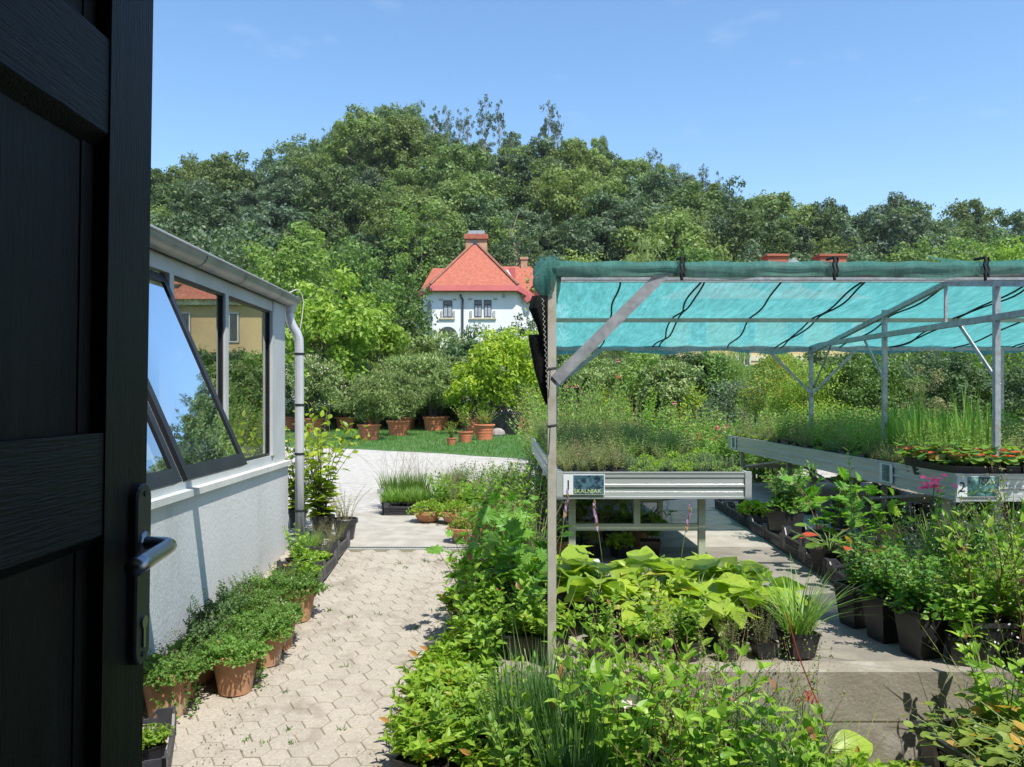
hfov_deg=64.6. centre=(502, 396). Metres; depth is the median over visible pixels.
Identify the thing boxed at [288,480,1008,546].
concrete yard
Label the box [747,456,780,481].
herbaceous plant
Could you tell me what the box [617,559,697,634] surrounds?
potted hosta
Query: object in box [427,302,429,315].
window
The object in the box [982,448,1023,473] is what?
strawberry plant
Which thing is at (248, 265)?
broadleaf tree
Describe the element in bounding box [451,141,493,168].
broadleaf tree
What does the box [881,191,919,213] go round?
broadleaf tree
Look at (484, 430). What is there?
dry potted plant
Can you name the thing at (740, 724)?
leafy plant
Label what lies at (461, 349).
shrub
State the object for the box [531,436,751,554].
plant bench
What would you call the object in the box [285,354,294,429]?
potted oleander
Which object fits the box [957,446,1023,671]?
seeding plant
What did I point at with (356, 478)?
gravel road
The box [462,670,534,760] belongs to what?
pointed leaf plant
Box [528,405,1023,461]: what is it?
bench seedlings
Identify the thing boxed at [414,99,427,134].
sparse tree
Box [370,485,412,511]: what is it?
grass plant
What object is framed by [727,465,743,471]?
herb pot
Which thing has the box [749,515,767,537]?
plastic crate
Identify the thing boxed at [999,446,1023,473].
strawberry plant
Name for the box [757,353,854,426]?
shrub
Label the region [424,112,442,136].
bare tree
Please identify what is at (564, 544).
potted shrub
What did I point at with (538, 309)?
black net curtain
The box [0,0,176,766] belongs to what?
wooden door
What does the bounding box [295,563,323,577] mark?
lime leaf plant
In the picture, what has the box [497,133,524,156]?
broadleaf tree
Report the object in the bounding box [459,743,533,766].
lime leaf plant
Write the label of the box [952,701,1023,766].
yellowing plant
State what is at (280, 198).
broadleaf tree
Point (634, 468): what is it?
herb pot
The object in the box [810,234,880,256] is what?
broadleaf tree
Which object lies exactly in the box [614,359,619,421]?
coneflower
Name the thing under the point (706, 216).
broadleaf tree
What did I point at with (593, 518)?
wiry plant
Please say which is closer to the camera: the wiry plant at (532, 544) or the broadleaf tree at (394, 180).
the wiry plant at (532, 544)
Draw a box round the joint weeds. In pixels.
[242,551,458,746]
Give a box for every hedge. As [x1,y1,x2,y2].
[304,404,508,425]
[510,362,765,426]
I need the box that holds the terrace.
[499,482,1021,660]
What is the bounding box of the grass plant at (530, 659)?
[377,570,679,743]
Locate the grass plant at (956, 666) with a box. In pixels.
[823,597,1023,717]
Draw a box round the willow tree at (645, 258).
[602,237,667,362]
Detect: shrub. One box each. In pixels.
[159,633,210,702]
[174,607,234,679]
[186,587,249,627]
[214,576,264,612]
[228,574,263,590]
[285,328,325,417]
[285,339,360,417]
[285,401,369,534]
[285,413,360,528]
[327,344,388,425]
[365,343,426,426]
[382,327,457,426]
[410,334,467,421]
[434,323,499,424]
[462,322,531,410]
[502,327,536,366]
[524,354,594,410]
[546,520,567,555]
[557,355,617,418]
[561,503,586,519]
[593,505,619,536]
[595,357,633,420]
[606,351,676,426]
[618,505,661,546]
[631,358,703,427]
[653,352,708,427]
[688,369,790,452]
[690,351,741,428]
[699,389,732,422]
[734,353,822,429]
[744,352,818,418]
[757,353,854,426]
[781,351,848,413]
[796,352,880,420]
[830,352,928,418]
[844,352,914,413]
[864,496,907,543]
[865,484,903,514]
[869,351,953,420]
[869,482,895,502]
[896,364,955,420]
[902,352,1009,419]
[928,354,1023,426]
[977,353,1023,426]
[1001,502,1022,520]
[1004,369,1023,421]
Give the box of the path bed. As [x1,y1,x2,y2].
[171,550,459,766]
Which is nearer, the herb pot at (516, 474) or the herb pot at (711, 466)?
the herb pot at (711, 466)
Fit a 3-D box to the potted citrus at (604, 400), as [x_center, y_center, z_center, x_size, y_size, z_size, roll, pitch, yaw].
[4.217,0.493,34.584,1.176,2.015,1.248,0,0,30]
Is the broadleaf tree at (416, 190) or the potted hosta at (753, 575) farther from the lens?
the broadleaf tree at (416, 190)
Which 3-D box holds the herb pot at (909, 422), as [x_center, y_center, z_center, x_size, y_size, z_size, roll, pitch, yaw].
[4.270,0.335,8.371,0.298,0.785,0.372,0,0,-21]
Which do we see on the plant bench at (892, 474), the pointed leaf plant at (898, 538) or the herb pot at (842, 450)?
the herb pot at (842, 450)
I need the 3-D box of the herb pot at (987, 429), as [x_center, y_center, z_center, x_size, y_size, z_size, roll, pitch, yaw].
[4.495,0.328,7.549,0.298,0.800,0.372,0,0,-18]
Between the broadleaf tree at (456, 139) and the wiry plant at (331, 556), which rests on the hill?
the broadleaf tree at (456, 139)
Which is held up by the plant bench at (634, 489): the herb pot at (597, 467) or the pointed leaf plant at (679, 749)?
the herb pot at (597, 467)
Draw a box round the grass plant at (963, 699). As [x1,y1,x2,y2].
[913,604,1023,722]
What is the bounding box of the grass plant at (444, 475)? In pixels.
[425,457,466,486]
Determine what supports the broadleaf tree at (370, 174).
on the hill
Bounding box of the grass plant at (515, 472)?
[493,456,533,483]
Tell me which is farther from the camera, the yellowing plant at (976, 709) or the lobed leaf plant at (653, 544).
the lobed leaf plant at (653, 544)
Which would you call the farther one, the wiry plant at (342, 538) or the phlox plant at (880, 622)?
the wiry plant at (342, 538)
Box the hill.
[177,185,1022,409]
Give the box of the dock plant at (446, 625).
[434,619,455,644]
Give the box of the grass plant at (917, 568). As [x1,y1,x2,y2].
[852,539,991,593]
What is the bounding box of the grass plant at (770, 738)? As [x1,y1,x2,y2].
[626,664,924,766]
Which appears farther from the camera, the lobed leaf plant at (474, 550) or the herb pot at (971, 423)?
the herb pot at (971, 423)
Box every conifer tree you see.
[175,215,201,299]
[508,154,541,229]
[789,223,813,260]
[971,210,985,238]
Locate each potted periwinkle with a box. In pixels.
[143,637,214,719]
[167,621,232,684]
[193,625,275,696]
[195,618,277,657]
[214,597,280,633]
[220,576,299,612]
[220,603,303,667]
[234,563,294,596]
[243,589,313,649]
[262,561,329,622]
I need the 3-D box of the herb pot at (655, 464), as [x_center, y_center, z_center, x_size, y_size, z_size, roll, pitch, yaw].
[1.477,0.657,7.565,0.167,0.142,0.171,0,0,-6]
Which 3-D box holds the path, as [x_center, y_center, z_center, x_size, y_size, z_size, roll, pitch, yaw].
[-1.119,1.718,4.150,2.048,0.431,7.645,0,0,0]
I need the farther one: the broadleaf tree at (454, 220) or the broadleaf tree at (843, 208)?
the broadleaf tree at (843, 208)
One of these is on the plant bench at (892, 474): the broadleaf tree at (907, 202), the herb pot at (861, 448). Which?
the herb pot at (861, 448)
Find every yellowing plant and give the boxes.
[271,564,295,575]
[274,558,302,573]
[901,702,995,766]
[918,713,1023,766]
[924,701,1020,752]
[937,732,1023,766]
[946,692,1016,744]
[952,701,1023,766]
[958,694,1023,756]
[978,720,1023,766]
[987,688,1023,731]
[992,697,1023,743]
[996,725,1023,764]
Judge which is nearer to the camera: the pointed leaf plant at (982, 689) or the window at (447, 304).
the pointed leaf plant at (982, 689)
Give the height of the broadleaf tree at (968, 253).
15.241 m
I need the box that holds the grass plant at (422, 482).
[400,450,449,497]
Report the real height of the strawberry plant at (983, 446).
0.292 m
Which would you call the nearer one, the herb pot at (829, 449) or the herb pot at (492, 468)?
the herb pot at (829, 449)
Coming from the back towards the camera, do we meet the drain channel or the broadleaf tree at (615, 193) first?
the broadleaf tree at (615, 193)
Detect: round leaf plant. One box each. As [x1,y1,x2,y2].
[295,547,311,561]
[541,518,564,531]
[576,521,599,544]
[605,531,635,558]
[735,499,767,520]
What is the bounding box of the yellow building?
[638,254,864,397]
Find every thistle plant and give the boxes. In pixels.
[511,469,546,548]
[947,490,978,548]
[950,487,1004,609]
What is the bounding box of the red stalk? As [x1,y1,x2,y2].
[786,612,830,754]
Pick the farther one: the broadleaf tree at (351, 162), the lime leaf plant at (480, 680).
the broadleaf tree at (351, 162)
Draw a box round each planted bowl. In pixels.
[406,498,449,522]
[436,499,473,523]
[445,507,484,543]
[447,499,466,508]
[456,503,481,522]
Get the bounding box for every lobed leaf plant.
[425,539,540,615]
[445,512,509,582]
[462,497,492,561]
[464,514,575,620]
[468,481,516,536]
[473,512,509,566]
[476,487,537,585]
[477,486,532,562]
[487,479,535,512]
[500,495,540,563]
[501,544,556,628]
[531,477,562,528]
[567,499,592,522]
[590,499,632,546]
[623,501,676,556]
[776,464,887,562]
[826,475,860,528]
[830,474,865,508]
[831,483,906,562]
[964,501,1007,543]
[965,502,981,519]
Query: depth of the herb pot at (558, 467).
7.41 m
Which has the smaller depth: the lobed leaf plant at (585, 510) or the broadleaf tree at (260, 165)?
the lobed leaf plant at (585, 510)
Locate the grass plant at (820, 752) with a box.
[729,722,865,766]
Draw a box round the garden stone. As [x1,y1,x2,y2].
[493,428,504,436]
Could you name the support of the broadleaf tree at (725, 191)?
on the hill
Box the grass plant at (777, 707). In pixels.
[579,616,877,766]
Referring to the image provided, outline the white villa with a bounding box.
[417,230,565,410]
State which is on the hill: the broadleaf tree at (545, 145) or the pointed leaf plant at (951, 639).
the broadleaf tree at (545, 145)
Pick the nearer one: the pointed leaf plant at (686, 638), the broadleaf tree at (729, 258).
the pointed leaf plant at (686, 638)
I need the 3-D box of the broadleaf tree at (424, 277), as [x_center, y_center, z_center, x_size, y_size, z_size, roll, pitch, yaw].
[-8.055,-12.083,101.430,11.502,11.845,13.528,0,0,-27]
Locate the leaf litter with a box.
[192,550,453,766]
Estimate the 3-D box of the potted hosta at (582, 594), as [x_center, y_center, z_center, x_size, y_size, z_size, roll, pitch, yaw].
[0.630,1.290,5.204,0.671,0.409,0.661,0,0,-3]
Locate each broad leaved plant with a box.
[465,690,516,719]
[801,712,819,761]
[832,729,872,758]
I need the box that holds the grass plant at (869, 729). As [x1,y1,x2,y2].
[748,663,934,766]
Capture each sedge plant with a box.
[451,466,471,482]
[465,626,585,765]
[473,480,503,505]
[478,621,585,725]
[491,621,618,766]
[497,473,528,490]
[507,478,526,499]
[508,663,645,766]
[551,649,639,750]
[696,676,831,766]
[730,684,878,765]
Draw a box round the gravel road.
[285,447,838,524]
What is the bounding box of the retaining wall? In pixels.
[499,661,1023,764]
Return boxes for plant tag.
[377,489,383,507]
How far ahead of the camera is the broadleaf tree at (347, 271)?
107.03 m
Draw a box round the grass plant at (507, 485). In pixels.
[490,461,534,500]
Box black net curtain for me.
[528,295,548,403]
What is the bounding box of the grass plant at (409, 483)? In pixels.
[379,446,446,493]
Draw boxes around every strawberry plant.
[789,520,865,571]
[830,539,911,573]
[894,442,941,471]
[897,442,956,474]
[905,441,942,451]
[912,447,955,473]
[917,446,965,469]
[919,441,972,454]
[920,444,964,454]
[928,451,973,470]
[935,447,971,453]
[935,450,988,473]
[939,444,997,465]
[952,445,1007,465]
[953,451,1006,473]
[960,443,1015,456]
[977,451,1019,473]
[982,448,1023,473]
[982,449,1023,461]
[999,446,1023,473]
[1002,446,1023,454]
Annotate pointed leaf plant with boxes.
[282,523,308,565]
[285,541,318,575]
[425,671,494,766]
[426,470,450,501]
[427,473,454,516]
[440,574,505,624]
[444,546,496,591]
[446,535,526,612]
[449,576,525,668]
[451,650,561,695]
[456,478,486,507]
[459,572,511,614]
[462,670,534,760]
[468,686,573,766]
[486,461,530,530]
[490,465,508,484]
[490,566,546,658]
[499,458,520,473]
[514,472,543,503]
[523,468,546,504]
[542,620,693,766]
[545,638,682,766]
[551,629,646,726]
[557,603,713,759]
[574,586,620,659]
[601,688,763,766]
[612,620,769,766]
[654,643,793,766]
[665,590,709,661]
[729,711,851,766]
[740,695,834,766]
[863,525,934,578]
[907,493,1010,591]
[929,553,1010,666]
[931,509,1023,664]
[944,530,1023,639]
[946,622,1023,724]
[949,552,1023,616]
[972,496,1023,562]
[991,528,1023,571]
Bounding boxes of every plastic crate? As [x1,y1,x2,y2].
[142,706,175,766]
[273,568,322,595]
[277,548,337,579]
[295,530,349,557]
[382,502,430,514]
[715,499,746,512]
[725,501,761,520]
[736,509,767,528]
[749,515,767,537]
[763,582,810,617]
[764,524,806,549]
[769,603,809,639]
[781,525,823,561]
[801,545,852,576]
[825,559,847,581]
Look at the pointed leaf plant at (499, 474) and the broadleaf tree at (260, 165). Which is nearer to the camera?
the pointed leaf plant at (499, 474)
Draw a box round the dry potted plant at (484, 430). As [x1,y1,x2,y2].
[473,408,500,439]
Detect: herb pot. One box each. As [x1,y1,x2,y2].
[445,481,463,505]
[447,465,468,483]
[451,460,475,483]
[462,474,489,508]
[464,462,488,491]
[472,477,502,507]
[476,466,502,491]
[481,458,504,479]
[506,465,530,485]
[514,485,530,507]
[520,460,541,488]
[525,476,545,515]
[556,441,567,455]
[556,443,580,469]
[556,452,578,471]
[557,447,570,465]
[557,453,574,469]
[564,445,589,464]
[566,437,586,462]
[571,439,593,470]
[571,440,587,469]
[571,447,586,465]
[574,457,590,470]
[575,452,593,471]
[581,438,603,466]
[585,431,612,469]
[585,450,614,471]
[590,444,608,470]
[602,448,619,464]
[605,430,627,469]
[605,444,631,471]
[606,446,622,467]
[621,455,636,468]
[625,458,638,469]
[627,466,642,471]
[637,460,650,467]
[639,456,653,469]
[643,466,659,471]
[651,460,664,467]
[658,456,677,471]
[658,464,673,469]
[672,464,690,470]
[678,452,692,463]
[678,465,693,471]
[690,452,701,462]
[691,464,707,470]
[693,459,709,471]
[696,453,709,462]
[704,452,717,462]
[707,456,721,471]
[710,466,726,471]
[720,454,735,469]
[723,456,739,469]
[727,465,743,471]
[743,426,752,437]
[759,432,768,440]
[765,429,775,441]
[770,411,789,442]
[776,410,793,443]
[782,417,797,444]
[790,420,806,445]
[798,432,812,446]
[800,418,817,447]
[804,428,822,448]
[816,431,834,450]
[824,441,836,451]
[830,441,840,451]
[832,441,846,452]
[834,420,855,450]
[836,421,855,453]
[839,423,860,454]
[842,429,862,450]
[849,433,872,452]
[857,420,881,457]
[861,443,886,458]
[867,395,908,454]
[868,439,890,459]
[878,438,900,461]
[878,449,893,460]
[886,390,933,456]
[890,445,904,463]
[891,431,913,450]
[892,393,937,425]
[899,380,930,457]
[899,425,923,461]
[900,416,941,445]
[901,398,923,457]
[910,430,938,447]
[914,422,944,446]
[921,394,961,446]
[921,409,977,438]
[923,422,948,446]
[924,404,958,443]
[935,414,981,449]
[938,432,961,446]
[941,400,1004,436]
[944,415,963,442]
[945,377,984,441]
[947,399,975,446]
[953,424,980,450]
[955,381,990,449]
[963,416,990,452]
[972,395,1001,448]
[985,435,1013,451]
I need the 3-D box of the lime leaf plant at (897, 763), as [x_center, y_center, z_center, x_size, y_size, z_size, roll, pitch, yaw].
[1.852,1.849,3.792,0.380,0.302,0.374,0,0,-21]
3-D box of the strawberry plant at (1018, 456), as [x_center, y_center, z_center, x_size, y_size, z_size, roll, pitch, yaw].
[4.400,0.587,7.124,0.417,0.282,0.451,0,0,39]
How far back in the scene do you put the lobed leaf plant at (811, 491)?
7.36 m
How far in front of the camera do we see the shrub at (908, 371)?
18.92 m
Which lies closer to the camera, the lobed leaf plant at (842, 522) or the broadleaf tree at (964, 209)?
the lobed leaf plant at (842, 522)
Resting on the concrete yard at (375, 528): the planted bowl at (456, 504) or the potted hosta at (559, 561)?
the planted bowl at (456, 504)
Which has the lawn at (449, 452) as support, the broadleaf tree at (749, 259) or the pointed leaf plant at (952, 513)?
the broadleaf tree at (749, 259)
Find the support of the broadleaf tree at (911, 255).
on the lawn at (449, 452)
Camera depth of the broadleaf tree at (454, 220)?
110.45 m
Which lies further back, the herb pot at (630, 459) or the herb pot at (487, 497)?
the herb pot at (487, 497)
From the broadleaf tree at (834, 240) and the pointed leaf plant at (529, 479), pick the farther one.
the broadleaf tree at (834, 240)
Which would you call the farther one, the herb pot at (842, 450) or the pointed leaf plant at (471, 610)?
the herb pot at (842, 450)
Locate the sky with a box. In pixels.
[151,0,1023,228]
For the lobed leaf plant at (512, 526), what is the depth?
5.28 m
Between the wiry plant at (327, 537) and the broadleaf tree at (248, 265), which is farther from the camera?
the broadleaf tree at (248, 265)
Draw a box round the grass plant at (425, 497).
[405,484,441,502]
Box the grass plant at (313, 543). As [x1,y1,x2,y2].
[293,532,323,551]
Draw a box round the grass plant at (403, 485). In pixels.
[383,448,431,493]
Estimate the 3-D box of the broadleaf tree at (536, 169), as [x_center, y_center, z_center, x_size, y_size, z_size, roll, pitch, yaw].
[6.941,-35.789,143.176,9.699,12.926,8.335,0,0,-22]
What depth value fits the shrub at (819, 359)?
31.54 m
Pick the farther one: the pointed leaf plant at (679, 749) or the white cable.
the white cable
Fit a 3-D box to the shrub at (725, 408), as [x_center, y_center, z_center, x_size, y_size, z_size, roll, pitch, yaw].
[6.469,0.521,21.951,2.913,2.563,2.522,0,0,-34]
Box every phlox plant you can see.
[761,460,817,537]
[764,463,818,506]
[832,447,894,627]
[848,534,921,642]
[883,543,952,659]
[892,474,957,609]
[925,514,1010,609]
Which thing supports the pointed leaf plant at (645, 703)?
on the lower yard
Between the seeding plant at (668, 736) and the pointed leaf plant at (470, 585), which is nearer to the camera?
the seeding plant at (668, 736)
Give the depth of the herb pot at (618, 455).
7.28 m
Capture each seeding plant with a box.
[608,579,726,766]
[651,598,753,731]
[780,620,849,745]
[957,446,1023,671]
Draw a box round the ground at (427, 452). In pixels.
[288,448,523,549]
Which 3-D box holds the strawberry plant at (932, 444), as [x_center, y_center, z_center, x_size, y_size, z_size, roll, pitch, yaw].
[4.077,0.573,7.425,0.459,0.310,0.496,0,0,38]
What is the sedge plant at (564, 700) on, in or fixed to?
on the lower yard
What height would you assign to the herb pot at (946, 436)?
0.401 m
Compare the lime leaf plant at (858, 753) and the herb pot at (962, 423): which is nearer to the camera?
the lime leaf plant at (858, 753)
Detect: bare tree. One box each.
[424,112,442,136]
[501,131,520,154]
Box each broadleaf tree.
[149,211,263,359]
[150,180,209,232]
[150,203,177,270]
[151,165,181,196]
[156,198,210,251]
[158,185,244,253]
[169,160,201,171]
[170,150,216,192]
[173,175,221,215]
[174,281,195,307]
[175,220,286,345]
[191,149,254,208]
[209,153,243,204]
[224,206,250,220]
[225,238,285,278]
[228,187,269,210]
[228,199,326,282]
[238,168,270,202]
[238,221,347,330]
[245,204,293,234]
[249,156,274,178]
[252,163,314,213]
[258,164,292,229]
[262,132,320,173]
[271,175,319,225]
[281,208,350,269]
[285,263,390,430]
[287,152,340,197]
[291,162,366,248]
[295,230,406,347]
[303,141,323,154]
[305,248,371,298]
[309,187,345,208]
[310,151,351,174]
[315,125,356,165]
[319,111,384,185]
[319,180,385,254]
[329,103,386,158]
[333,291,411,423]
[335,232,386,292]
[346,161,372,185]
[348,119,417,185]
[352,161,384,188]
[352,167,387,208]
[353,263,437,347]
[354,206,411,236]
[360,189,456,270]
[361,217,465,321]
[368,112,433,186]
[370,185,423,229]
[371,103,382,117]
[374,102,436,150]
[377,164,423,195]
[382,194,451,328]
[383,185,427,227]
[391,149,443,190]
[391,309,434,347]
[398,256,453,319]
[404,201,469,266]
[405,142,498,198]
[419,170,511,237]
[424,167,464,212]
[424,211,468,263]
[427,131,450,155]
[447,137,462,147]
[447,193,513,238]
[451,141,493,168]
[452,164,500,188]
[473,138,496,158]
[474,172,550,221]
[483,153,516,188]
[485,215,534,267]
[495,145,543,181]
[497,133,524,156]
[505,207,560,257]
[511,312,537,337]
[512,135,574,191]
[516,232,544,265]
[520,247,625,370]
[525,155,558,187]
[529,163,605,239]
[533,248,568,266]
[535,171,587,199]
[536,191,583,241]
[546,138,603,183]
[549,214,606,260]
[555,218,625,261]
[563,189,641,254]
[566,136,612,181]
[581,178,631,219]
[589,185,621,244]
[592,135,612,164]
[593,197,674,260]
[594,151,633,179]
[597,175,629,196]
[603,156,674,205]
[610,206,735,261]
[621,166,678,216]
[622,199,733,260]
[666,162,682,189]
[666,179,727,258]
[666,244,715,261]
[677,171,705,190]
[682,178,719,213]
[701,210,736,261]
[704,183,728,196]
[713,193,768,238]
[714,204,802,261]
[715,254,746,261]
[721,211,768,260]
[735,237,794,261]
[744,189,817,252]
[764,216,817,252]
[765,234,795,253]
[788,250,836,261]
[802,196,847,242]
[802,235,849,257]
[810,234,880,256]
[812,209,835,245]
[815,201,850,243]
[821,211,865,239]
[835,204,885,253]
[838,210,943,261]
[847,243,886,355]
[860,202,941,248]
[860,239,949,411]
[879,199,932,219]
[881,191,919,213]
[907,234,982,368]
[926,216,961,250]
[929,234,991,372]
[937,197,1006,232]
[937,238,995,260]
[946,218,991,236]
[951,222,998,254]
[958,233,1023,381]
[966,227,1023,376]
[985,209,1023,245]
[986,225,1023,257]
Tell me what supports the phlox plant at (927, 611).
on the terrace
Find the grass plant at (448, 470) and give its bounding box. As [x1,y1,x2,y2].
[431,452,469,485]
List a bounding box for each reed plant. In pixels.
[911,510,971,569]
[968,492,1022,553]
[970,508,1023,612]
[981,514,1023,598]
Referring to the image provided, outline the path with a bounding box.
[143,550,462,766]
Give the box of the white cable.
[290,289,303,328]
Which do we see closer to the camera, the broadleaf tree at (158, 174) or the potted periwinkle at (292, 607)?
the potted periwinkle at (292, 607)
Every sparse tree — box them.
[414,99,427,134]
[429,105,439,134]
[438,105,453,144]
[453,108,463,141]
[462,105,474,141]
[475,94,495,150]
[490,212,538,266]
[493,99,505,149]
[537,100,559,143]
[551,110,563,147]
[646,147,658,182]
[654,153,661,183]
[698,163,709,192]
[713,175,745,239]
[715,169,724,191]
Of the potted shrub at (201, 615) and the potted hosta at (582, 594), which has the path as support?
the potted shrub at (201, 615)
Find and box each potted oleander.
[285,351,347,431]
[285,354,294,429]
[326,368,409,439]
[328,358,374,429]
[360,358,388,423]
[377,355,430,429]
[378,367,434,435]
[380,369,429,428]
[403,351,458,430]
[420,353,459,429]
[444,356,500,425]
[455,411,464,428]
[491,366,538,429]
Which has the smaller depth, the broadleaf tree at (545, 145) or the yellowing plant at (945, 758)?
the yellowing plant at (945, 758)
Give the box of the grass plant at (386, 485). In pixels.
[362,449,425,496]
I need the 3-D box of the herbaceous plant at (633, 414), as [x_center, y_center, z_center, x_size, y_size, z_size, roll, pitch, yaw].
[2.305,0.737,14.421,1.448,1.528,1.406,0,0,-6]
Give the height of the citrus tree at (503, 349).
4.672 m
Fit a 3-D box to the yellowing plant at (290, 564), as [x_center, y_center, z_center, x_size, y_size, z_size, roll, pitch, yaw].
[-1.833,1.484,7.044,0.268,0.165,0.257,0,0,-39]
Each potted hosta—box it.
[509,546,602,616]
[531,488,594,601]
[545,562,647,633]
[567,498,636,611]
[593,567,694,647]
[610,546,707,590]
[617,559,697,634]
[643,501,711,597]
[645,556,749,631]
[673,580,774,649]
[685,551,774,584]
[704,562,811,640]
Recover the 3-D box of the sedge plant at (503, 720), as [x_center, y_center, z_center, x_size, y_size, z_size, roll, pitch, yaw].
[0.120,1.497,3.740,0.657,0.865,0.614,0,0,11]
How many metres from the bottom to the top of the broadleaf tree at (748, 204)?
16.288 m
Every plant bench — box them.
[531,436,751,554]
[727,435,1023,530]
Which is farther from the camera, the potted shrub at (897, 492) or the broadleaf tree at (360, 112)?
the broadleaf tree at (360, 112)
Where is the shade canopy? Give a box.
[533,255,1023,669]
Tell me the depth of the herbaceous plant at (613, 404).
16.97 m
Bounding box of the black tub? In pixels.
[908,717,1016,766]
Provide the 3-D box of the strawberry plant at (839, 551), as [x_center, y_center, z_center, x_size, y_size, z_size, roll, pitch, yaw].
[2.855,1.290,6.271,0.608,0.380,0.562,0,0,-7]
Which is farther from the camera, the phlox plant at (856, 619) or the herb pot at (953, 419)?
the herb pot at (953, 419)
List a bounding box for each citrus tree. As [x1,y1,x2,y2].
[443,361,499,434]
[459,325,538,434]
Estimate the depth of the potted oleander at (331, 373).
33.92 m
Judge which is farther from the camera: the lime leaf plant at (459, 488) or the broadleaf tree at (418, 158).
the broadleaf tree at (418, 158)
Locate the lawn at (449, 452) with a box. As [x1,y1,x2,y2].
[285,412,1010,462]
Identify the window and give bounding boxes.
[146,402,181,490]
[148,270,246,483]
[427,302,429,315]
[439,327,456,336]
[443,300,451,316]
[474,300,481,316]
[484,300,490,316]
[738,353,750,365]
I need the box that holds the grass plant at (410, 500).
[398,486,429,509]
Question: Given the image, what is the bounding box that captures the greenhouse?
[143,224,304,705]
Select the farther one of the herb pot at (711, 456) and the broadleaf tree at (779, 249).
the broadleaf tree at (779, 249)
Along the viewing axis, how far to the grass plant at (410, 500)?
10.33 m
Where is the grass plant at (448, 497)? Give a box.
[425,462,462,502]
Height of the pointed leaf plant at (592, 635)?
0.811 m
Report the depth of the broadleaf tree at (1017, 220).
149.51 m
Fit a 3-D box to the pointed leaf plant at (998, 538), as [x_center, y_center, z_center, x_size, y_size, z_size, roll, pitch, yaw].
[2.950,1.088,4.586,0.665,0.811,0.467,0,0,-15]
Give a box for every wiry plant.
[305,516,327,541]
[316,530,341,560]
[319,523,339,550]
[321,483,371,539]
[322,523,346,540]
[326,516,353,542]
[432,600,485,638]
[447,523,499,562]
[450,561,488,605]
[485,453,559,547]
[500,499,575,558]
[529,493,567,535]
[577,502,615,557]
[591,503,611,522]
[617,501,645,533]
[624,641,724,739]
[656,663,753,766]
[677,625,813,748]
[708,605,754,661]
[739,584,794,657]
[744,648,844,745]
[788,466,823,514]
[843,526,914,574]
[871,493,970,565]
[876,514,966,584]
[903,534,995,627]
[911,492,933,513]
[917,492,939,527]
[917,497,958,537]
[919,496,1010,552]
[929,550,1021,632]
[933,601,1023,700]
[954,525,1021,603]
[961,478,1019,565]
[964,492,1023,619]
[967,508,1022,570]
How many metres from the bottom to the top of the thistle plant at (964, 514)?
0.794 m
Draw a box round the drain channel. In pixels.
[289,547,466,549]
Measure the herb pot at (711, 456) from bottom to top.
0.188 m
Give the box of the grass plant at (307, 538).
[298,529,327,545]
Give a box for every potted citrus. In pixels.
[442,422,457,444]
[453,404,482,442]
[514,383,544,431]
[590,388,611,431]
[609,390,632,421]
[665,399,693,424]
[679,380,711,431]
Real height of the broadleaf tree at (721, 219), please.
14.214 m
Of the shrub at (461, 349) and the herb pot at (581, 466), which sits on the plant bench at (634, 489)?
the herb pot at (581, 466)
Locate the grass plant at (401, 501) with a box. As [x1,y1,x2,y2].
[384,484,420,511]
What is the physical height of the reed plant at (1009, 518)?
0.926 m
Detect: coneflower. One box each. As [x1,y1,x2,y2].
[578,370,581,422]
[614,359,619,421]
[672,401,678,433]
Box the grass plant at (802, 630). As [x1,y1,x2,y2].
[726,559,884,659]
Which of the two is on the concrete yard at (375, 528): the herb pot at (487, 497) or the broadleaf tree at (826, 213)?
the herb pot at (487, 497)
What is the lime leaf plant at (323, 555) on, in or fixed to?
in the plastic crate at (332, 563)
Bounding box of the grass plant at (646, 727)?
[504,624,760,766]
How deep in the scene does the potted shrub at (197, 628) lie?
5.10 m
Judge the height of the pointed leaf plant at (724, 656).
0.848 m
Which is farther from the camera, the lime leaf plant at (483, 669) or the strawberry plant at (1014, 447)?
the strawberry plant at (1014, 447)
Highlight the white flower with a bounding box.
[622,694,640,748]
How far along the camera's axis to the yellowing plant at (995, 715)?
3.95 m
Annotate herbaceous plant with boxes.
[498,474,563,539]
[505,398,579,474]
[511,392,574,470]
[518,394,577,443]
[523,384,578,425]
[525,379,600,423]
[527,383,614,430]
[559,372,631,430]
[575,390,644,427]
[580,379,641,427]
[587,398,670,437]
[588,396,675,436]
[596,385,671,432]
[631,415,691,436]
[636,401,727,450]
[642,423,714,449]
[653,408,724,448]
[672,421,755,464]
[679,418,736,453]
[687,425,734,464]
[689,411,743,454]
[701,421,779,482]
[708,403,791,472]
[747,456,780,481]
[757,424,808,479]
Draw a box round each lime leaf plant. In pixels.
[142,722,174,759]
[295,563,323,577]
[308,550,331,561]
[376,705,468,766]
[382,689,465,741]
[386,671,454,717]
[394,649,479,692]
[400,689,489,759]
[406,667,494,711]
[414,641,477,668]
[419,649,498,686]
[425,631,495,656]
[434,587,485,621]
[438,615,506,655]
[441,682,515,751]
[446,608,502,632]
[452,485,466,495]
[456,490,478,506]
[456,654,506,684]
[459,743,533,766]
[509,598,580,662]
[614,611,672,661]
[780,747,888,766]
[844,762,914,766]
[863,757,924,766]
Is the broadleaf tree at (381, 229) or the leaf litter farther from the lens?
the broadleaf tree at (381, 229)
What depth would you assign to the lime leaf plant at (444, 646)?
4.84 m
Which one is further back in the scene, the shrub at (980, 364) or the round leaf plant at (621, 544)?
the shrub at (980, 364)
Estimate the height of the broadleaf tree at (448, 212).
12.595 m

